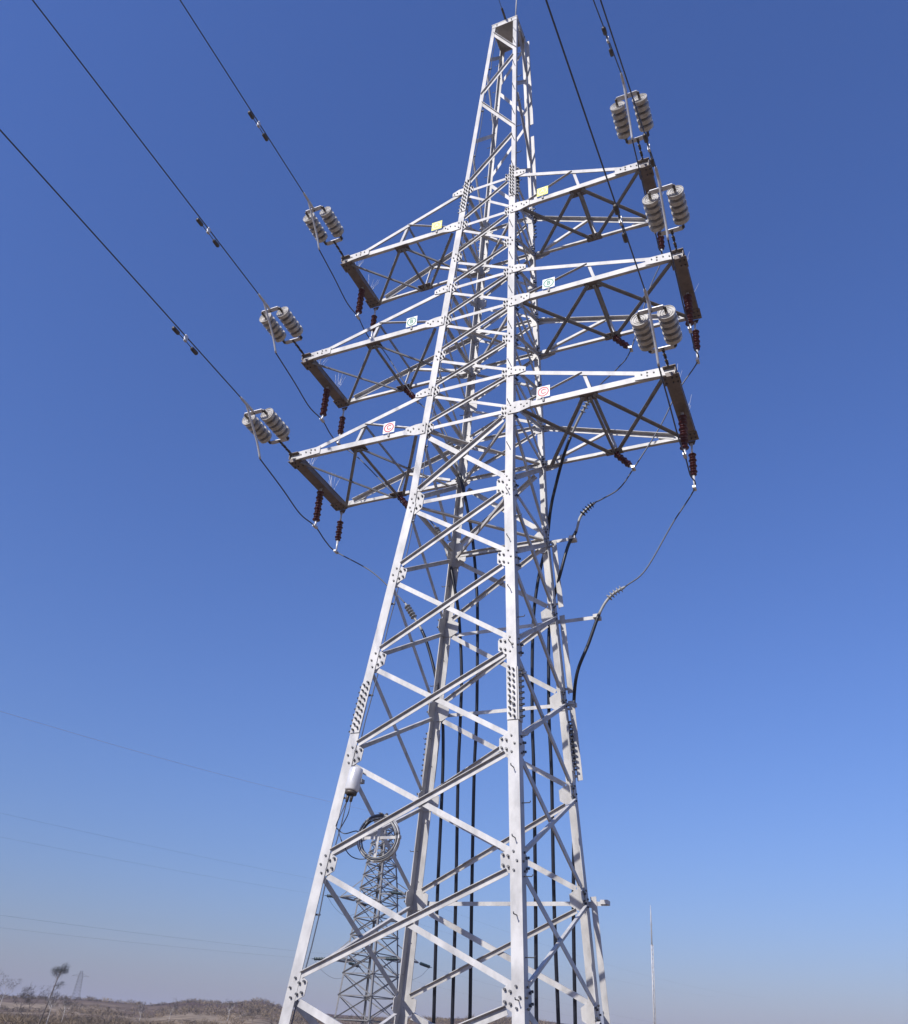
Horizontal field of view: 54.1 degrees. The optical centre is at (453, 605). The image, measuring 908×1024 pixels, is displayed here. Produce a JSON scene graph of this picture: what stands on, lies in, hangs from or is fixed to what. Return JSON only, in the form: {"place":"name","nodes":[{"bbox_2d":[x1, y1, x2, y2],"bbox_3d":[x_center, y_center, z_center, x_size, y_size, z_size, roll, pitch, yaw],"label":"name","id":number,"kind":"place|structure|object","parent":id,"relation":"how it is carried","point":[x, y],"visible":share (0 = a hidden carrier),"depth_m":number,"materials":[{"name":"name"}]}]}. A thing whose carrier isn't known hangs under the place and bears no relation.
{"place":"outdoors","nodes":[
{"label":"outdoors","id":0,"kind":"place"},
{"bbox_2d":[0,998,563,1023],"bbox_3d":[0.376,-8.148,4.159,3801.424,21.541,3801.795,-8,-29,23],"label":"ground","id":1,"kind":"structure","parent":0,"point":[10,1004],"depth_m":193.14,"materials":[{"name":"brown soil"}]},
{"bbox_2d":[0,971,20,1005],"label":"bare tree","id":2,"kind":"object","parent":1,"relation":"on","point":[11,990],"visible":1,"depth_m":92.15,"materials":[{"name":"brown plant"}]},
{"bbox_2d":[13,992,33,1020],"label":"bare tree","id":3,"kind":"object","parent":1,"relation":"on","point":[25,998],"visible":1,"depth_m":81.97,"materials":[{"name":"brown plant"}]},
{"bbox_2d":[22,984,46,1019],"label":"bare tree","id":4,"kind":"object","parent":1,"relation":"on","point":[31,994],"visible":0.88,"depth_m":87.56,"materials":[{"name":"brown plant"}]},
{"bbox_2d":[44,979,62,1023],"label":"bare tree","id":5,"kind":"object","parent":1,"relation":"on","point":[52,992],"visible":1,"depth_m":84.59,"materials":[{"name":"brown plant"}]},
{"bbox_2d":[39,962,70,1023],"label":"bare tree","id":6,"kind":"object","parent":1,"relation":"on","point":[60,970],"visible":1,"depth_m":89.48,"materials":[{"name":"brown plant"}]},
{"bbox_2d":[61,993,78,1021],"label":"bare tree","id":7,"kind":"object","parent":1,"relation":"on","point":[66,1002],"visible":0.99,"depth_m":101.82,"materials":[{"name":"brown plant"}]},
{"bbox_2d":[71,970,88,999],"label":"distant pylon","id":8,"kind":"object","parent":1,"relation":"on","point":[78,984],"visible":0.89,"depth_m":360.74,"materials":[{"name":"metal"}]},
{"bbox_2d":[135,1001,147,1020],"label":"bare tree","id":9,"kind":"object","parent":1,"relation":"on","point":[141,1008],"visible":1,"depth_m":130.21,"materials":[{"name":"brown plant"}]},
{"bbox_2d":[166,999,181,1022],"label":"bare tree","id":10,"kind":"object","parent":1,"relation":"on","point":[174,1006],"visible":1,"depth_m":130.96,"materials":[{"name":"brown plant"}]},
{"bbox_2d":[225,1000,236,1020],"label":"bare tree","id":11,"kind":"object","parent":1,"relation":"on","point":[232,1004],"visible":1,"depth_m":142.71,"materials":[{"name":"brown plant"}]},
{"bbox_2d":[249,1006,261,1022],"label":"bare tree","id":12,"kind":"object","parent":1,"relation":"on","point":[251,1010],"visible":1,"depth_m":133.63,"materials":[{"name":"brown plant"}]},
{"bbox_2d":[0,993,556,1023],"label":"scrub","id":13,"kind":"object","parent":1,"relation":"on","point":[35,1019],"visible":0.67,"depth_m":174.62,"materials":[{"name":"plant"}]},
{"bbox_2d":[334,813,417,1023],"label":"distant pylon","id":14,"kind":"object","parent":1,"relation":"on","point":[375,919],"visible":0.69,"depth_m":89.22,"materials":[{"name":"metal"}]},
{"bbox_2d":[1,711,376,812],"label":"earth wire","id":15,"kind":"object","parent":14,"relation":"attached to","point":[165,759],"visible":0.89,"depth_m":64.56,"materials":[{"name":"metal"}]},
{"bbox_2d":[312,957,324,960],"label":"glass insulator string","id":16,"kind":"object","parent":14,"relation":"attached to","point":[318,958],"visible":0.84,"depth_m":88.52,"materials":[{"name":"grey glass"}]},
{"bbox_2d":[7,928,282,956],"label":"overhead conductor","id":17,"kind":"object","parent":16,"relation":"attached to","point":[142,943],"visible":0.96,"depth_m":72.66,"materials":[{"name":"metal"}]},
{"bbox_2d":[386,957,397,960],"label":"glass insulator string","id":18,"kind":"object","parent":14,"relation":"attached to","point":[391,958],"visible":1,"depth_m":83.77,"materials":[{"name":"teal"}]},
{"bbox_2d":[2,915,379,958],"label":"overhead conductor","id":19,"kind":"object","parent":18,"relation":"attached to","point":[166,936],"visible":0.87,"depth_m":63.94,"materials":[{"name":"metal"}]},
{"bbox_2d":[389,891,401,894],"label":"glass insulator string","id":20,"kind":"object","parent":14,"relation":"attached to","point":[395,893],"visible":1,"depth_m":86.81,"materials":[{"name":"grey glass"}]},
{"bbox_2d":[2,813,372,889],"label":"overhead conductor","id":21,"kind":"object","parent":20,"relation":"attached to","point":[157,847],"visible":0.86,"depth_m":64.96,"materials":[{"name":"metal"}]},
{"bbox_2d":[418,962,431,967],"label":"glass insulator string","id":22,"kind":"object","parent":14,"relation":"attached to","point":[424,964],"visible":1,"depth_m":87.48,"materials":[{"name":"teal"}]},
{"bbox_2d":[279,0,701,1023],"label":"lattice tower","id":23,"kind":"structure","parent":1,"relation":"on","point":[515,860],"depth_m":16.99,"materials":[{"name":"metal"}]},
{"bbox_2d":[240,397,292,458],"bbox_3d":[-3.760,-3.293,17.702,0.744,0.979,1.850,-8,-29,23],"label":"insulator string","id":24,"kind":"object","parent":23,"relation":"attached to","point":[260,431],"visible":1,"depth_m":17.67,"materials":[{"name":"ceramic"}]},
{"bbox_2d":[0,129,240,396],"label":"overhead conductor","id":25,"kind":"object","parent":24,"relation":"attached to","point":[29,162],"visible":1,"depth_m":14.29,"materials":[{"name":"metal"}]},
{"bbox_2d":[172,326,197,354],"bbox_3d":[-4.767,-4.735,15.803,0.080,0.179,0.681,-8,-29,23],"label":"vibration damper","id":26,"kind":"object","parent":25,"relation":"attached to","point":[185,339],"visible":1,"depth_m":15.79,"materials":[{"name":"metal"}]},
{"bbox_2d":[258,294,304,356],"bbox_3d":[-3.750,-5.804,19.226,0.744,0.983,1.849,-8,-29,23],"label":"insulator string","id":27,"kind":"object","parent":23,"relation":"attached to","point":[273,327],"visible":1,"depth_m":19.20,"materials":[{"name":"ceramic"}]},
{"bbox_2d":[32,0,258,293],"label":"overhead conductor","id":28,"kind":"object","parent":27,"relation":"attached to","point":[139,138],"visible":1,"depth_m":15.68,"materials":[{"name":"metal"}]},
{"bbox_2d":[196,218,219,246],"bbox_3d":[-4.775,-7.277,17.296,0.080,0.179,0.681,-8,-29,23],"label":"vibration damper","id":29,"kind":"object","parent":28,"relation":"attached to","point":[208,230],"visible":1,"depth_m":17.29,"materials":[{"name":"metal"}]},
{"bbox_2d":[312,488,323,528],"bbox_3d":[-2.938,-2.135,19.257,0.168,1.012,0.164,-8,-29,23],"label":"composite insulator","id":30,"kind":"object","parent":23,"relation":"attached to","point":[318,505],"visible":1,"depth_m":19.23,"materials":[{"name":"red plastic"}]},
{"bbox_2d":[260,459,404,602],"bbox_3d":[-2.856,-1.216,18.515,1.564,1.935,3.629,-29,-42,48],"label":"jumper wire","id":31,"kind":"object","parent":30,"relation":"hanging from","point":[319,531],"visible":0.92,"depth_m":18.80,"materials":[{"name":"grey metal"}]},
{"bbox_2d":[303,193,344,257],"bbox_3d":[-3.006,-8.479,20.409,0.744,0.982,1.849,-8,-29,23],"label":"insulator string","id":32,"kind":"object","parent":23,"relation":"attached to","point":[316,228],"visible":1,"depth_m":20.40,"materials":[{"name":"ceramic"}]},
{"bbox_2d":[180,0,303,192],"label":"overhead conductor","id":33,"kind":"object","parent":32,"relation":"attached to","point":[239,92],"visible":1,"depth_m":17.88,"materials":[{"name":"metal"}]},
{"bbox_2d":[248,111,268,140],"bbox_3d":[-4.049,-9.963,18.438,0.080,0.177,0.681,-8,-29,23],"label":"vibration damper","id":34,"kind":"object","parent":33,"relation":"attached to","point":[251,115],"visible":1,"depth_m":18.43,"materials":[{"name":"metal"}]},
{"bbox_2d":[320,386,329,422],"bbox_3d":[-2.994,-4.700,20.645,0.168,1.012,0.164,-8,-29,23],"label":"composite insulator","id":35,"kind":"object","parent":23,"relation":"attached to","point":[324,403],"visible":1,"depth_m":20.61,"materials":[{"name":"red plastic"}]},
{"bbox_2d":[275,353,434,525],"bbox_3d":[-2.467,-3.177,19.686,1.909,3.181,3.922,-45,-54,57],"label":"jumper wire","id":36,"kind":"object","parent":35,"relation":"hanging from","point":[333,437],"visible":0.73,"depth_m":19.86,"materials":[{"name":"grey metal"}]},
{"bbox_2d":[333,512,343,553],"bbox_3d":[-2.580,-1.653,19.945,0.152,1.052,0.148,-8,-29,23],"label":"composite insulator","id":37,"kind":"object","parent":23,"relation":"attached to","point":[339,527],"visible":1,"depth_m":19.93,"materials":[{"name":"red plastic"}]},
{"bbox_2d":[336,409,345,444],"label":"composite insulator","id":38,"kind":"object","parent":23,"relation":"attached to","point":[341,425],"visible":0.97,"depth_m":21.20,"materials":[{"name":"red plastic"}]},
{"bbox_2d":[345,766,364,801],"bbox_3d":[-1.561,2.772,13.825,0.260,0.557,0.248,-8,-29,23],"label":"splice closure","id":39,"kind":"object","parent":23,"relation":"attached to","point":[355,780],"visible":1,"depth_m":13.76,"materials":[{"name":"metal"}]},
{"bbox_2d":[335,801,366,859],"bbox_3d":[-1.656,3.485,13.802,0.588,0.776,0.673,-8,-29,23],"label":"fibre cable","id":40,"kind":"object","parent":39,"relation":"hanging from","point":[348,832],"visible":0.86,"depth_m":13.79,"materials":[{"name":"metal"}]},
{"bbox_2d":[355,287,364,319],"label":"composite insulator","id":41,"kind":"object","parent":23,"relation":"attached to","point":[360,299],"visible":1,"depth_m":21.69,"materials":[{"name":"red plastic"}]},
{"bbox_2d":[319,250,447,435],"bbox_3d":[-1.890,-5.468,20.465,3.401,4.251,1.902,12,-28,-15],"label":"jumper wire","id":42,"kind":"object","parent":41,"relation":"hanging from","point":[368,337],"visible":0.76,"depth_m":20.76,"materials":[{"name":"grey metal"}]},
{"bbox_2d":[369,309,376,338],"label":"composite insulator","id":43,"kind":"object","parent":23,"relation":"attached to","point":[373,319],"visible":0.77,"depth_m":22.27,"materials":[{"name":"red plastic"}]},
{"bbox_2d":[357,812,400,862],"bbox_3d":[-1.187,3.614,13.890,0.753,0.756,0.164,-5,-28,17],"label":"cable coil","id":44,"kind":"object","parent":23,"relation":"attached to","point":[394,848],"visible":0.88,"depth_m":13.86,"materials":[{"name":"metal"}]},
{"bbox_2d":[383,421,394,436],"bbox_3d":[-1.305,-3.540,17.848,0.256,0.338,0.028,-8,-29,23],"label":"phase sign","id":45,"kind":"object","parent":23,"relation":"attached to","point":[388,428],"visible":1,"depth_m":17.85,"materials":[{"name":"white metal"}]},
{"bbox_2d":[291,29,497,1023],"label":"lead cable","id":46,"kind":"object","parent":23,"relation":"attached to","point":[393,604],"visible":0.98,"depth_m":15.62,"materials":[{"name":"metal"}]},
{"bbox_2d":[397,495,407,508],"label":"composite insulator","id":47,"kind":"object","parent":23,"relation":"attached to","point":[403,499],"visible":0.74,"depth_m":19.38,"materials":[{"name":"red plastic"}]},
{"bbox_2d":[406,316,416,329],"bbox_3d":[-0.913,-6.096,19.191,0.256,0.338,0.028,-8,-29,23],"label":"phase sign","id":48,"kind":"object","parent":23,"relation":"attached to","point":[411,322],"visible":1,"depth_m":19.19,"materials":[{"name":"white metal"}]},
{"bbox_2d":[404,388,419,403],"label":"composite insulator","id":49,"kind":"object","parent":23,"relation":"attached to","point":[408,393],"visible":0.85,"depth_m":20.56,"materials":[{"name":"red plastic"}]},
{"bbox_2d":[404,603,444,1023],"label":"power cable","id":50,"kind":"object","parent":23,"relation":"attached to","point":[410,610],"visible":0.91,"depth_m":16.44,"materials":[{"name":"black rubber"}]},
{"bbox_2d":[431,220,441,232],"bbox_3d":[-0.396,-8.728,20.503,0.256,0.338,0.029,-8,-29,23],"label":"phase sign","id":51,"kind":"object","parent":23,"relation":"attached to","point":[436,226],"visible":1,"depth_m":20.50,"materials":[{"name":"metal"}]},
{"bbox_2d":[434,526,462,1023],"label":"power cable","id":52,"kind":"object","parent":23,"relation":"attached to","point":[438,530],"visible":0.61,"depth_m":16.46,"materials":[{"name":"black rubber"}]},
{"bbox_2d":[447,441,478,1019],"bbox_3d":[0.146,2.088,16.810,1.659,12.268,0.344,26,-34,-37],"label":"power cable","id":53,"kind":"object","parent":23,"relation":"attached to","point":[473,776],"visible":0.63,"depth_m":16.54,"materials":[{"name":"black rubber"}]},
{"bbox_2d":[537,186,547,198],"bbox_3d":[1.941,-9.060,19.514,0.256,0.338,0.029,-8,-29,23],"label":"phase sign","id":54,"kind":"object","parent":23,"relation":"attached to","point":[542,191],"visible":1,"depth_m":19.52,"materials":[{"name":"metal"}]},
{"bbox_2d":[537,385,549,400],"bbox_3d":[1.665,-3.960,16.593,0.256,0.338,0.028,-8,-29,23],"label":"phase sign","id":55,"kind":"object","parent":23,"relation":"attached to","point":[543,392],"visible":1,"depth_m":16.59,"materials":[{"name":"white metal"}]},
{"bbox_2d":[542,277,554,290],"bbox_3d":[1.913,-6.496,17.996,0.256,0.338,0.028,-8,-29,23],"label":"phase sign","id":56,"kind":"object","parent":23,"relation":"attached to","point":[548,283],"visible":1,"depth_m":18.00,"materials":[{"name":"white metal"}]},
{"bbox_2d":[530,400,590,1021],"bbox_3d":[1.806,1.713,15.825,0.514,12.098,2.465,10,-27,-12],"label":"power cable","id":57,"kind":"object","parent":23,"relation":"attached to","point":[533,744],"visible":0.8,"depth_m":16.30,"materials":[{"name":"black rubber"}]},
{"bbox_2d":[547,502,594,1023],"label":"power cable","id":58,"kind":"object","parent":23,"relation":"attached to","point":[552,793],"visible":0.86,"depth_m":15.85,"materials":[{"name":"black rubber"}]},
{"bbox_2d":[571,586,625,1023],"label":"power cable","id":59,"kind":"object","parent":23,"relation":"attached to","point":[574,700],"visible":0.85,"depth_m":16.14,"materials":[{"name":"black rubber"}]},
{"bbox_2d":[612,335,632,351],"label":"composite insulator","id":60,"kind":"object","parent":23,"relation":"attached to","point":[621,342],"visible":1,"depth_m":18.64,"materials":[{"name":"red plastic"}]},
{"bbox_2d":[614,452,635,470],"bbox_3d":[3.352,-2.864,17.505,0.427,0.516,0.143,-10,-30,25],"label":"composite insulator","id":61,"kind":"object","parent":23,"relation":"attached to","point":[623,460],"visible":1,"depth_m":17.47,"materials":[{"name":"red plastic"}]},
{"bbox_2d":[610,73,653,161],"bbox_3d":[3.557,-9.489,17.687,0.744,1.002,1.837,-8,-29,23],"label":"insulator string","id":62,"kind":"object","parent":23,"relation":"attached to","point":[621,117],"visible":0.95,"depth_m":17.68,"materials":[{"name":"ceramic"}]},
{"bbox_2d":[593,0,621,72],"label":"overhead conductor","id":63,"kind":"object","parent":62,"relation":"attached to","point":[606,35],"visible":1,"depth_m":16.31,"materials":[{"name":"metal"}]},
{"bbox_2d":[601,26,613,56],"bbox_3d":[2.827,-10.364,16.340,0.080,0.247,0.669,-8,-29,23],"label":"vibration damper","id":64,"kind":"object","parent":63,"relation":"attached to","point":[604,31],"visible":1,"depth_m":16.32,"materials":[{"name":"metal"}]},
{"bbox_2d":[630,288,682,368],"bbox_3d":[3.368,-4.303,14.689,0.744,0.979,1.850,-8,-29,23],"label":"insulator string","id":65,"kind":"object","parent":23,"relation":"attached to","point":[642,327],"visible":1,"depth_m":14.64,"materials":[{"name":"ceramic"}]},
{"bbox_2d":[545,0,644,288],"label":"overhead conductor","id":66,"kind":"object","parent":65,"relation":"attached to","point":[555,27],"visible":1,"depth_m":11.75,"materials":[{"name":"metal"}]},
{"bbox_2d":[613,204,628,242],"bbox_3d":[2.435,-5.606,12.989,0.080,0.174,0.681,-8,-29,23],"label":"vibration damper","id":67,"kind":"object","parent":66,"relation":"attached to","point":[617,212],"visible":1,"depth_m":12.96,"materials":[{"name":"metal"}]},
{"bbox_2d":[657,233,664,252],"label":"composite insulator","id":68,"kind":"object","parent":23,"relation":"attached to","point":[661,241],"visible":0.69,"depth_m":19.44,"materials":[{"name":"red plastic"}]},
{"bbox_2d":[600,140,662,384],"bbox_3d":[3.250,-6.474,17.728,1.444,4.426,2.650,-8,-29,23],"label":"jumper wire","id":69,"kind":"object","parent":68,"relation":"hanging from","point":[657,269],"visible":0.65,"depth_m":18.19,"materials":[{"name":"grey metal"}]},
{"bbox_2d":[642,166,689,252],"bbox_3d":[3.844,-6.889,16.022,0.744,0.986,1.848,-8,-29,23],"label":"insulator string","id":70,"kind":"object","parent":23,"relation":"attached to","point":[656,214],"visible":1,"depth_m":16.00,"materials":[{"name":"ceramic"}]},
{"bbox_2d":[600,0,655,166],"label":"overhead conductor","id":71,"kind":"object","parent":70,"relation":"attached to","point":[623,69],"visible":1,"depth_m":13.81,"materials":[{"name":"metal"}]},
{"bbox_2d":[642,133,654,166],"bbox_3d":[3.301,-7.734,15.064,0.080,0.184,0.681,-8,-29,23],"label":"vibration damper","id":72,"kind":"object","parent":71,"relation":"attached to","point":[646,140],"visible":1,"depth_m":15.04,"materials":[{"name":"metal"}]},
{"bbox_2d":[678,412,688,458],"bbox_3d":[4.189,-3.144,16.244,0.168,1.012,0.164,-8,-29,23],"label":"composite insulator","id":73,"kind":"object","parent":23,"relation":"attached to","point":[683,428],"visible":0.95,"depth_m":16.22,"materials":[{"name":"red plastic"}]},
{"bbox_2d":[625,366,695,586],"bbox_3d":[3.866,-2.093,15.472,1.247,2.251,3.450,3,-27,2],"label":"jumper wire","id":74,"kind":"object","parent":73,"relation":"hanging from","point":[641,574],"visible":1,"depth_m":16.50,"materials":[{"name":"grey metal"}]},
{"bbox_2d":[683,292,693,332],"bbox_3d":[4.599,-5.776,17.435,0.168,1.012,0.164,-8,-29,23],"label":"composite insulator","id":75,"kind":"object","parent":23,"relation":"attached to","point":[687,297],"visible":0.93,"depth_m":17.40,"materials":[{"name":"red plastic"}]},
{"bbox_2d":[595,240,698,502],"bbox_3d":[4.087,-4.136,16.790,1.663,3.257,3.679,9,-27,-10],"label":"jumper wire","id":76,"kind":"object","parent":75,"relation":"hanging from","point":[682,383],"visible":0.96,"depth_m":17.33,"materials":[{"name":"grey metal"}]},
{"bbox_2d":[688,443,697,490],"bbox_3d":[4.548,-2.662,16.932,0.152,1.052,0.148,-8,-29,23],"label":"composite insulator","id":77,"kind":"object","parent":23,"relation":"attached to","point":[692,465],"visible":0.99,"depth_m":16.92,"materials":[{"name":"red plastic"}]},
{"bbox_2d":[692,322,700,363],"bbox_3d":[4.905,-5.350,18.017,0.152,1.052,0.148,-8,-29,23],"label":"composite insulator","id":78,"kind":"object","parent":23,"relation":"attached to","point":[695,336],"visible":0.92,"depth_m":17.99,"materials":[{"name":"red plastic"}]},
{"bbox_2d":[650,905,655,1023],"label":"radio mast","id":79,"kind":"object","parent":1,"relation":"on","point":[653,993],"visible":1,"depth_m":126.99,"materials":[{"name":"metal"}]},
{"bbox_2d":[0,0,907,1023],"label":"sky","id":80,"kind":"structure","parent":0,"point":[741,711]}
]}

